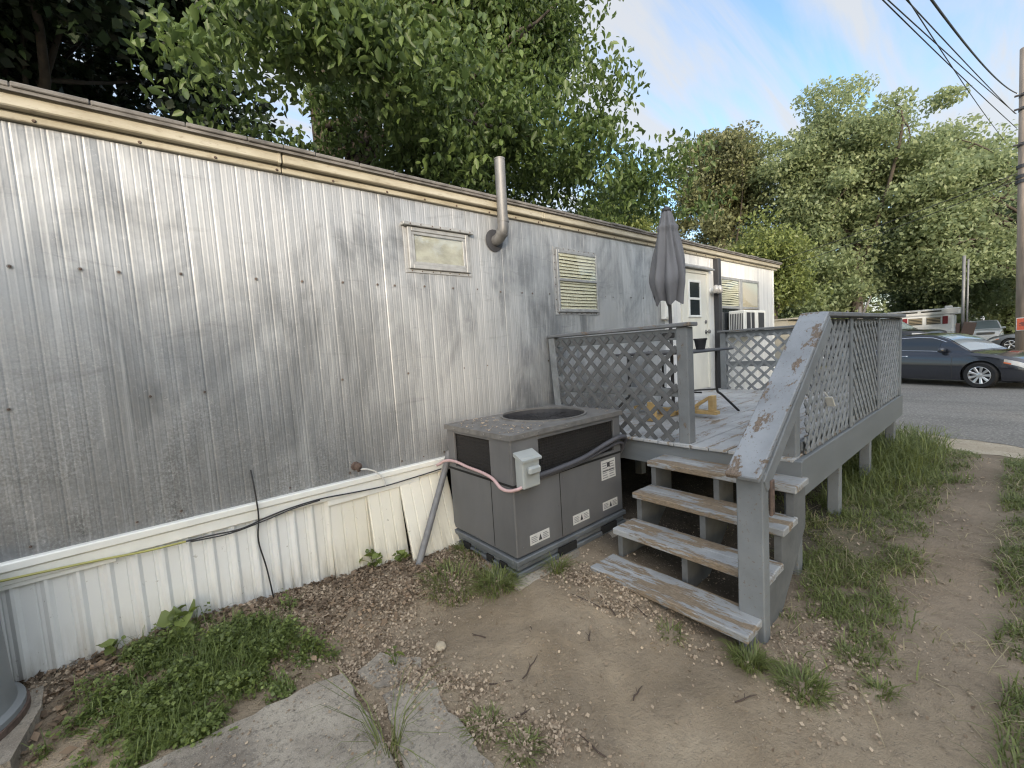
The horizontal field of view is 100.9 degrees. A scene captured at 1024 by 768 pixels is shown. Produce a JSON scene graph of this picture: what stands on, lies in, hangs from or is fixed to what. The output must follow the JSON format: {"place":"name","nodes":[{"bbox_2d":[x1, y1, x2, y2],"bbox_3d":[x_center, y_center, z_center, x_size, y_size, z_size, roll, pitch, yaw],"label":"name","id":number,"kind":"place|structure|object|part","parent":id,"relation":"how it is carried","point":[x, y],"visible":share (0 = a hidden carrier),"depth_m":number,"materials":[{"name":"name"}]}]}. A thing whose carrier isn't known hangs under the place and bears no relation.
{"place":"outdoors","nodes":[
{"label":"outdoors","id":0,"kind":"place"},
{"bbox_2d":[18,358,1023,767],"bbox_3d":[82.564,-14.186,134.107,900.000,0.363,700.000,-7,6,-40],"label":"ground","id":1,"kind":"structure","parent":0,"point":[616,682],"depth_m":2.23,"materials":[{"name":"brown soil"}]},
{"bbox_2d":[0,682,44,767],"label":"concrete block","id":2,"kind":"structure","parent":1,"relation":"on","point":[12,748],"depth_m":1.86,"materials":[{"name":"grey concrete"}]},
{"bbox_2d":[0,621,30,740],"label":"tank","id":3,"kind":"object","parent":2,"relation":"on","point":[15,700],"visible":1,"depth_m":1.94,"materials":[{"name":"grey paint"}]},
{"bbox_2d":[96,635,125,655],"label":"weed plant","id":4,"kind":"object","parent":1,"relation":"on","point":[108,645],"visible":0.96,"depth_m":2.31,"materials":[{"name":"green plant"}]},
{"bbox_2d":[0,0,292,144],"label":"maple tree","id":5,"kind":"object","parent":1,"relation":"on","point":[38,38],"visible":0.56,"depth_m":6.12,"materials":[{"name":"green plant"}]},
{"bbox_2d":[156,599,198,642],"bbox_3d":[-1.950,1.393,2.497,0.265,0.160,0.183,0,6,34],"label":"weed plant","id":6,"kind":"object","parent":1,"relation":"on","point":[164,617],"visible":0.81,"depth_m":2.49,"materials":[{"name":"green plant"}]},
{"bbox_2d":[20,588,343,767],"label":"weeds","id":7,"kind":"object","parent":1,"relation":"on","point":[143,697],"visible":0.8,"depth_m":2.13,"materials":[{"name":"green plant"}]},
{"bbox_2d":[16,545,496,767],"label":"dead leaves","id":8,"kind":"object","parent":1,"relation":"on","point":[43,714],"visible":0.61,"depth_m":2.64,"materials":[{"name":"brown plant"}]},
{"bbox_2d":[139,673,397,767],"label":"concrete slab","id":9,"kind":"structure","parent":1,"relation":"on","point":[306,735],"depth_m":1.87,"materials":[{"name":"grey concrete"}]},
{"bbox_2d":[359,549,382,566],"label":"weed plant","id":10,"kind":"object","parent":1,"relation":"on","point":[373,555],"visible":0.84,"depth_m":3.21,"materials":[{"name":"green plant"}]},
{"bbox_2d":[279,659,480,767],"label":"grass tuft","id":11,"kind":"object","parent":1,"relation":"on","point":[393,742],"visible":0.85,"depth_m":1.84,"materials":[{"name":"green plant"}]},
{"bbox_2d":[357,652,421,689],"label":"concrete slab","id":12,"kind":"structure","parent":1,"relation":"on","point":[371,664],"depth_m":2.29,"materials":[{"name":"grey concrete"}]},
{"bbox_2d":[0,79,781,681],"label":"mobile home","id":13,"kind":"object","parent":1,"relation":"on","point":[198,323],"visible":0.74,"depth_m":2.76,"materials":[{"name":"metal"}]},
{"bbox_2d":[0,540,185,582],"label":"extension cord","id":14,"kind":"object","parent":13,"relation":"attached to","point":[77,564],"visible":1,"depth_m":2.28,"materials":[{"name":"plastic"}]},
{"bbox_2d":[250,470,273,596],"bbox_3d":[-1.671,1.010,2.812,0.069,0.892,0.044,-4,5,-1],"label":"hanging cable","id":15,"kind":"object","parent":13,"relation":"hanging from","point":[258,533],"visible":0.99,"depth_m":2.79,"materials":[{"name":"black plastic"}]},
{"bbox_2d":[186,469,440,541],"bbox_3d":[-1.296,0.852,3.111,1.780,0.080,0.016,-7,6,-40],"label":"cable run","id":16,"kind":"object","parent":13,"relation":"attached to","point":[250,525],"visible":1,"depth_m":2.87,"materials":[{"name":"black plastic"}]},
{"bbox_2d":[361,468,385,485],"bbox_3d":[-1.073,0.722,3.266,0.206,0.182,0.024,-8,6,-41],"label":"tube","id":17,"kind":"object","parent":13,"relation":"attached to","point":[376,472],"visible":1,"depth_m":3.27,"materials":[{"name":"plastic"}]},
{"bbox_2d":[400,220,473,276],"bbox_3d":[-0.619,-1.153,3.659,0.690,0.400,0.071,-7,6,-40],"label":"window","id":18,"kind":"structure","parent":13,"relation":"in","point":[428,249],"depth_m":3.64,"materials":[{"name":"metal"}]},
{"bbox_2d":[552,246,599,314],"bbox_3d":[0.755,-1.159,4.828,0.760,0.735,0.044,-7,6,-40],"label":"window","id":19,"kind":"structure","parent":13,"relation":"in","point":[576,281],"depth_m":4.80,"materials":[{"name":"metal"}]},
{"bbox_2d":[681,268,710,388],"bbox_3d":[2.903,-0.843,6.599,0.860,1.865,0.103,-7,6,-40],"label":"door","id":20,"kind":"structure","parent":13,"relation":"in","point":[695,308],"depth_m":6.66,"materials":[{"name":"beige paint"}]},
{"bbox_2d":[721,276,758,332],"bbox_3d":[4.145,-1.375,7.664,1.660,1.040,0.044,-7,6,-40],"label":"window","id":21,"kind":"structure","parent":13,"relation":"in","point":[737,294],"depth_m":7.56,"materials":[{"name":"glass"}]},
{"bbox_2d":[729,310,765,331],"bbox_3d":[4.182,-1.088,7.498,0.933,0.410,0.269,-7,6,-40],"label":"window air conditioner","id":22,"kind":"object","parent":13,"relation":"attached to","point":[743,319],"depth_m":7.25,"materials":[{"name":"white paint"}]},
{"bbox_2d":[385,646,404,664],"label":"weed plant","id":23,"kind":"object","parent":1,"relation":"on","point":[395,655],"visible":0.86,"depth_m":2.33,"materials":[{"name":"green plant"}]},
{"bbox_2d":[392,549,409,562],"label":"weed plant","id":24,"kind":"object","parent":1,"relation":"on","point":[403,554],"visible":0.84,"depth_m":3.25,"materials":[{"name":"green plant"}]},
{"bbox_2d":[115,0,737,230],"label":"tree","id":25,"kind":"object","parent":1,"relation":"on","point":[439,90],"visible":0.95,"depth_m":6.21,"materials":[{"name":"green plant"}]},
{"bbox_2d":[416,451,449,564],"bbox_3d":[-0.631,0.996,3.473,0.062,0.777,0.642,-2,5,21],"label":"pipe","id":26,"kind":"object","parent":1,"relation":"on","point":[430,522],"visible":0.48,"depth_m":3.42,"materials":[{"name":"grey metal"}]},
{"bbox_2d":[382,674,493,767],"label":"concrete slab","id":27,"kind":"structure","parent":1,"relation":"on","point":[433,746],"depth_m":1.88,"materials":[{"name":"grey concrete"}]},
{"bbox_2d":[163,649,502,767],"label":"petals","id":28,"kind":"object","parent":27,"relation":"on","point":[352,753],"visible":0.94,"depth_m":1.86,"materials":[{"name":"plant"}]},
{"bbox_2d":[435,641,445,651],"bbox_3d":[-0.411,1.512,2.438,0.066,0.038,0.067,-7,6,-40],"label":"rock","id":29,"kind":"object","parent":1,"relation":"on","point":[440,646],"visible":0.99,"depth_m":2.42,"materials":[{"name":"beige stone"}]},
{"bbox_2d":[415,555,486,609],"bbox_3d":[-0.423,1.396,3.015,0.591,0.164,0.618,-7,6,-40],"label":"grass tuft","id":30,"kind":"object","parent":1,"relation":"on","point":[445,567],"visible":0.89,"depth_m":3.01,"materials":[{"name":"green plant"}]},
{"bbox_2d":[444,539,480,559],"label":"grass tuft","id":31,"kind":"object","parent":1,"relation":"on","point":[461,548],"visible":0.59,"depth_m":3.36,"materials":[{"name":"green plant"}]},
{"bbox_2d":[449,700,519,753],"bbox_3d":[-0.144,1.545,1.926,0.294,0.052,0.287,-7,6,-40],"label":"grass tuft","id":32,"kind":"object","parent":1,"relation":"on","point":[485,717],"visible":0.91,"depth_m":1.93,"materials":[{"name":"green plant"}]},
{"bbox_2d":[19,513,976,767],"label":"litter","id":33,"kind":"object","parent":1,"relation":"on","point":[553,725],"visible":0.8,"depth_m":2.33,"materials":[{"name":"brown plant"}]},
{"bbox_2d":[462,559,533,606],"bbox_3d":[-0.097,1.372,2.938,0.563,0.138,0.557,-7,6,-40],"label":"grass tuft","id":34,"kind":"object","parent":1,"relation":"on","point":[494,574],"visible":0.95,"depth_m":2.95,"materials":[{"name":"green plant"}]},
{"bbox_2d":[492,721,552,767],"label":"grass tuft","id":35,"kind":"object","parent":1,"relation":"on","point":[528,741],"visible":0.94,"depth_m":1.81,"materials":[{"name":"green plant"}]},
{"bbox_2d":[522,656,536,678],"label":"twig","id":36,"kind":"object","parent":1,"relation":"on","point":[529,668],"visible":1,"depth_m":2.23,"materials":[{"name":"brown wood"}]},
{"bbox_2d":[436,405,628,590],"bbox_3d":[0.241,0.821,3.664,1.440,1.114,1.080,-7,6,-40],"label":"cooling unit","id":37,"kind":"object","parent":1,"relation":"on","point":[525,499],"visible":0.99,"depth_m":3.26,"materials":[{"name":"grey paint"}]},
{"bbox_2d":[460,407,607,432],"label":"litter","id":38,"kind":"object","parent":37,"relation":"on","point":[503,424],"visible":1,"depth_m":3.25,"materials":[{"name":"brown plant"}]},
{"bbox_2d":[534,552,592,582],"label":"grass tuft","id":39,"kind":"object","parent":1,"relation":"on","point":[557,565],"visible":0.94,"depth_m":3.05,"materials":[{"name":"green plant"}]},
{"bbox_2d":[579,734,605,757],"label":"twig","id":40,"kind":"object","parent":1,"relation":"on","point":[600,753],"visible":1,"depth_m":1.77,"materials":[{"name":"brown wood"}]},
{"bbox_2d":[568,173,663,232],"bbox_3d":[8.696,-9.194,34.688,8.037,15.525,7.761,-3,5,5],"label":"tree","id":41,"kind":"object","parent":1,"relation":"on","point":[646,225],"visible":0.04,"depth_m":32.74,"materials":[{"name":"green plant"}]},
{"bbox_2d":[655,616,688,645],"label":"grass tuft","id":42,"kind":"object","parent":1,"relation":"on","point":[675,629],"visible":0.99,"depth_m":2.44,"materials":[{"name":"green plant"}]},
{"bbox_2d":[590,311,831,651],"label":"wooden stairs","id":43,"kind":"structure","parent":1,"relation":"on","point":[749,470],"depth_m":2.66,"materials":[{"name":"paint"}]},
{"bbox_2d":[665,119,783,249],"bbox_3d":[16.664,-11.655,34.168,8.621,19.508,10.096,-5,5,-18],"label":"tree","id":44,"kind":"object","parent":1,"relation":"on","point":[727,168],"visible":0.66,"depth_m":32.09,"materials":[{"name":"green plant"}]},
{"bbox_2d":[547,311,905,574],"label":"wooden deck","id":45,"kind":"structure","parent":1,"relation":"on","point":[832,433],"depth_m":3.82,"materials":[{"name":"paint"}]},
{"bbox_2d":[634,395,719,420],"bbox_3d":[1.839,0.231,4.811,0.766,0.234,0.766,-3,5,5],"label":"wooden stand","id":46,"kind":"object","parent":45,"relation":"on","point":[712,406],"visible":0.64,"depth_m":4.50,"materials":[{"name":"yellow wood"}]},
{"bbox_2d":[649,206,685,402],"bbox_3d":[1.739,-0.814,4.702,0.408,2.255,0.389,-7,6,-40],"label":"patio umbrella","id":47,"kind":"object","parent":46,"relation":"on","point":[667,274],"visible":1,"depth_m":4.58,"materials":[{"name":"grey fabric"}]},
{"bbox_2d":[615,347,739,410],"bbox_3d":[1.824,-0.008,4.792,1.142,0.734,0.984,-7,6,-40],"label":"patio table","id":48,"kind":"object","parent":45,"relation":"on","point":[663,352],"visible":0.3,"depth_m":4.75,"materials":[{"name":"grey metal"}]},
{"bbox_2d":[693,338,706,349],"bbox_3d":[2.053,-0.438,4.607,0.140,0.118,0.138,-7,6,-40],"label":"flower pot","id":49,"kind":"object","parent":48,"relation":"on","point":[700,343],"visible":0.98,"depth_m":4.56,"materials":[{"name":"black plastic"}]},
{"bbox_2d":[701,226,777,245],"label":"tree","id":50,"kind":"object","parent":1,"relation":"on","point":[735,236],"depth_m":40.47,"materials":[{"name":"green plant"}]},
{"bbox_2d":[735,693,756,702],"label":"twig","id":51,"kind":"object","parent":1,"relation":"on","point":[744,698],"visible":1,"depth_m":1.98,"materials":[{"name":"brown wood"}]},
{"bbox_2d":[712,637,791,680],"bbox_3d":[1.240,1.418,2.184,0.315,0.108,0.377,-4,5,-10],"label":"grass tuft","id":52,"kind":"object","parent":1,"relation":"on","point":[755,658],"visible":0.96,"depth_m":2.19,"materials":[{"name":"green plant"}]},
{"bbox_2d":[724,205,835,318],"bbox_3d":[14.174,-5.186,23.472,5.242,8.635,6.242,-7,6,-40],"label":"tree","id":53,"kind":"object","parent":1,"relation":"on","point":[777,246],"visible":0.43,"depth_m":21.88,"materials":[{"name":"green plant"}]},
{"bbox_2d":[774,317,798,358],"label":"beige house","id":54,"kind":"structure","parent":1,"relation":"on","point":[785,322],"depth_m":21.16,"materials":[{"name":"beige"}]},
{"bbox_2d":[761,655,852,717],"bbox_3d":[1.395,1.435,2.023,0.372,0.091,0.398,-2,5,20],"label":"grass tuft","id":55,"kind":"object","parent":1,"relation":"on","point":[809,683],"visible":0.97,"depth_m":2.03,"materials":[{"name":"green plant"}]},
{"bbox_2d":[779,272,872,316],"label":"tree","id":56,"kind":"object","parent":1,"relation":"on","point":[829,299],"depth_m":34.33,"materials":[{"name":"green plant"}]},
{"bbox_2d":[733,70,965,318],"bbox_3d":[22.115,-11.165,29.970,10.280,18.521,13.870,-7,6,-40],"label":"tree","id":57,"kind":"object","parent":1,"relation":"on","point":[829,184],"visible":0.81,"depth_m":27.39,"materials":[{"name":"green plant"}]},
{"bbox_2d":[825,637,889,669],"bbox_3d":[1.773,1.408,2.203,0.284,0.073,0.277,-4,5,-7],"label":"grass tuft","id":58,"kind":"object","parent":1,"relation":"on","point":[844,645],"visible":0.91,"depth_m":2.22,"materials":[{"name":"green plant"}]},
{"bbox_2d":[847,296,871,341],"bbox_3d":[12.862,-1.732,15.700,0.257,2.964,0.732,-7,6,-40],"label":"dead snag","id":59,"kind":"object","parent":1,"relation":"on","point":[860,309],"visible":0.23,"depth_m":15.54,"materials":[{"name":"wood"}]},
{"bbox_2d":[708,455,1023,716],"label":"litter","id":60,"kind":"object","parent":1,"relation":"on","point":[1008,631],"visible":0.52,"depth_m":2.75,"materials":[{"name":"brown plant"}]},
{"bbox_2d":[727,446,1023,692],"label":"grass","id":61,"kind":"structure","parent":1,"relation":"on","point":[1008,499],"depth_m":2.94,"materials":[{"name":"green plant"}]},
{"bbox_2d":[848,667,911,710],"bbox_3d":[1.712,1.433,1.982,0.268,0.078,0.252,-7,6,-40],"label":"grass tuft","id":62,"kind":"object","parent":1,"relation":"on","point":[876,684],"visible":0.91,"depth_m":2.00,"materials":[{"name":"green plant"}]},
{"bbox_2d":[823,318,946,358],"bbox_3d":[18.974,-2.386,22.364,2.628,2.345,5.774,-5,5,-22],"label":"parked car","id":63,"kind":"object","parent":1,"relation":"on","point":[907,329],"visible":0.07,"depth_m":20.25,"materials":[{"name":"white paint"}]},
{"bbox_2d":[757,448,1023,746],"bbox_3d":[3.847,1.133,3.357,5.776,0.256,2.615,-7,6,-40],"label":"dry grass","id":64,"kind":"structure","parent":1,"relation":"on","point":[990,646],"depth_m":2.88,"materials":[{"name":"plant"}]},
{"bbox_2d":[805,420,983,532],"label":"tall grass","id":65,"kind":"structure","parent":1,"relation":"on","point":[899,453],"depth_m":4.55,"materials":[{"name":"green plant"}]},
{"bbox_2d":[885,305,960,332],"bbox_3d":[31.942,-4.542,33.655,2.175,2.900,6.520,-7,6,-40],"label":"camper trailer","id":66,"kind":"object","parent":1,"relation":"on","point":[943,318],"visible":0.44,"depth_m":32.01,"materials":[{"name":"white metal"}]},
{"bbox_3d":[31.290,-4.808,32.788,0.044,0.550,0.800,-7,6,-40],"label":"window","id":67,"kind":"part","parent":66,"relation":"part of","materials":[{"name":"glass"}]},
{"bbox_3d":[31.315,-5.501,32.568,0.020,0.100,2.500,-7,6,-40],"label":"slot window","id":68,"kind":"part","parent":66,"relation":"part of","materials":[{"name":"black glass"}]},
{"bbox_3d":[31.933,-4.787,32.022,0.044,0.550,0.800,-7,6,-40],"label":"window","id":69,"kind":"part","parent":66,"relation":"part of","materials":[{"name":"glass"}]},
{"bbox_2d":[861,182,1016,331],"bbox_3d":[34.552,-9.765,35.096,11.216,13.416,9.531,-1,5,31],"label":"tree","id":70,"kind":"object","parent":1,"relation":"on","point":[903,300],"visible":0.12,"depth_m":33.40,"materials":[{"name":"green plant"}]},
{"bbox_2d":[867,227,1010,312],"bbox_3d":[37.628,-10.050,39.202,11.616,13.080,11.235,-3,5,6],"label":"tree","id":71,"kind":"object","parent":1,"relation":"on","point":[881,293],"visible":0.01,"depth_m":39.28,"materials":[{"name":"green plant"}]},
{"bbox_2d":[863,293,1015,333],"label":"undergrowth","id":72,"kind":"object","parent":1,"relation":"on","point":[1002,316],"visible":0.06,"depth_m":35.00,"materials":[{"name":"green plant"}]},
{"bbox_2d":[873,83,1017,294],"bbox_3d":[27.730,-10.140,27.013,10.476,16.308,9.425,-5,5,-12],"label":"tree","id":73,"kind":"object","parent":1,"relation":"on","point":[986,247],"visible":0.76,"depth_m":25.15,"materials":[{"name":"green plant"}]},
{"bbox_2d":[880,431,1023,458],"bbox_3d":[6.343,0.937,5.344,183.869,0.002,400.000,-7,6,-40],"label":"curb","id":74,"kind":"structure","parent":1,"relation":"on","point":[983,447],"depth_m":5.85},
{"bbox_2d":[955,255,976,334],"bbox_3d":[21.764,-3.660,20.238,0.327,4.950,0.699,-7,6,-40],"label":"pole pair","id":75,"kind":"object","parent":1,"relation":"on","point":[967,327],"visible":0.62,"depth_m":20.25,"materials":[{"name":"metal"}]},
{"bbox_2d":[969,320,1005,339],"bbox_3d":[35.224,-3.873,31.680,2.190,1.794,4.812,1,6,44],"label":"parked car","id":76,"kind":"object","parent":1,"relation":"on","point":[986,329],"visible":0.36,"depth_m":30.39,"materials":[{"name":"white paint"}]},
{"bbox_2d":[957,153,1017,333],"bbox_3d":[42.116,-11.248,35.364,11.004,15.360,10.736,-1,5,33],"label":"tree","id":77,"kind":"object","parent":1,"relation":"on","point":[1010,311],"depth_m":35.04,"materials":[{"name":"green plant"}]},
{"bbox_2d":[987,333,1014,348],"bbox_3d":[29.447,-2.668,23.125,2.015,1.478,4.752,-7,6,-40],"label":"parked car","id":78,"kind":"object","parent":1,"relation":"on","point":[1006,341],"visible":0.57,"depth_m":23.80,"materials":[{"name":"grey paint"}]},
{"bbox_2d":[996,192,1016,279],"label":"tree","id":79,"kind":"object","parent":1,"relation":"on","point":[1010,211],"visible":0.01,"depth_m":29.23,"materials":[{"name":"green plant"}]},
{"bbox_2d":[1013,47,1023,349],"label":"utility pole","id":80,"kind":"object","parent":1,"relation":"on","point":[1019,312],"visible":0.98,"depth_m":13.09,"materials":[{"name":"brown wood"}]},
{"bbox_2d":[777,180,1016,269],"bbox_3d":[11.987,-6.045,23.003,0.024,1.646,21.148,-5,5,-20],"label":"wire","id":81,"kind":"object","parent":80,"relation":"attached to","point":[909,222],"visible":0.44,"depth_m":15.44,"materials":[{"name":"black plastic"}]},
{"bbox_2d":[778,173,1017,260],"bbox_3d":[11.965,-6.396,22.975,0.028,1.344,21.148,-5,5,-20],"label":"wire","id":82,"kind":"object","parent":80,"relation":"attached to","point":[906,215],"visible":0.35,"depth_m":15.58,"materials":[{"name":"black plastic"}]},
{"bbox_2d":[882,0,1016,128],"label":"wire","id":83,"kind":"object","parent":80,"relation":"attached to","point":[893,10],"visible":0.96,"depth_m":7.77,"materials":[{"name":"black plastic"}]},
{"bbox_2d":[887,0,1015,113],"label":"wire","id":84,"kind":"object","parent":80,"relation":"attached to","point":[908,18],"visible":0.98,"depth_m":7.93,"materials":[{"name":"black plastic"}]},
{"bbox_2d":[907,0,1004,140],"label":"wire","id":85,"kind":"object","parent":80,"relation":"attached to","point":[948,60],"visible":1,"depth_m":7.55,"materials":[{"name":"black plastic"}]},
{"bbox_2d":[906,0,1014,113],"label":"wire","id":86,"kind":"object","parent":80,"relation":"attached to","point":[931,26],"visible":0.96,"depth_m":7.96,"materials":[{"name":"black plastic"}]},
{"bbox_2d":[930,0,1017,93],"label":"wire","id":87,"kind":"object","parent":80,"relation":"attached to","point":[936,6],"visible":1,"depth_m":6.17,"materials":[{"name":"black plastic"}]},
{"bbox_2d":[61,0,1023,319],"label":"sky","id":88,"kind":"structure","parent":0,"point":[707,64],"materials":[{"name":"blue"}]},
{"bbox_2d":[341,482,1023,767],"bbox_3d":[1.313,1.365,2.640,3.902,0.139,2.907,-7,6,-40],"label":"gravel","id":89,"kind":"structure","parent":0,"point":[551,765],"depth_m":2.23,"materials":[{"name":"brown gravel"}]},
{"bbox_2d":[758,370,1023,447],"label":"road","id":90,"kind":"structure","parent":0,"point":[994,413],"depth_m":8.50,"materials":[{"name":"grey asphalt"}]},
{"bbox_2d":[842,333,1023,387],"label":"parked car","id":91,"kind":"object","parent":90,"relation":"on","point":[974,361],"visible":0.66,"depth_m":11.59,"materials":[{"name":"grey paint"}]},
{"bbox_3d":[11.914,-1.144,12.305,0.146,0.380,0.900,-5,5,-17],"label":"side window","id":92,"kind":"part","parent":91,"relation":"part of","materials":[{"name":"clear glass"}]},
{"bbox_2d":[953,669,1023,767],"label":"grass","id":93,"kind":"structure","parent":0,"point":[1016,741],"depth_m":1.76,"materials":[{"name":"green plant"}]}
]}

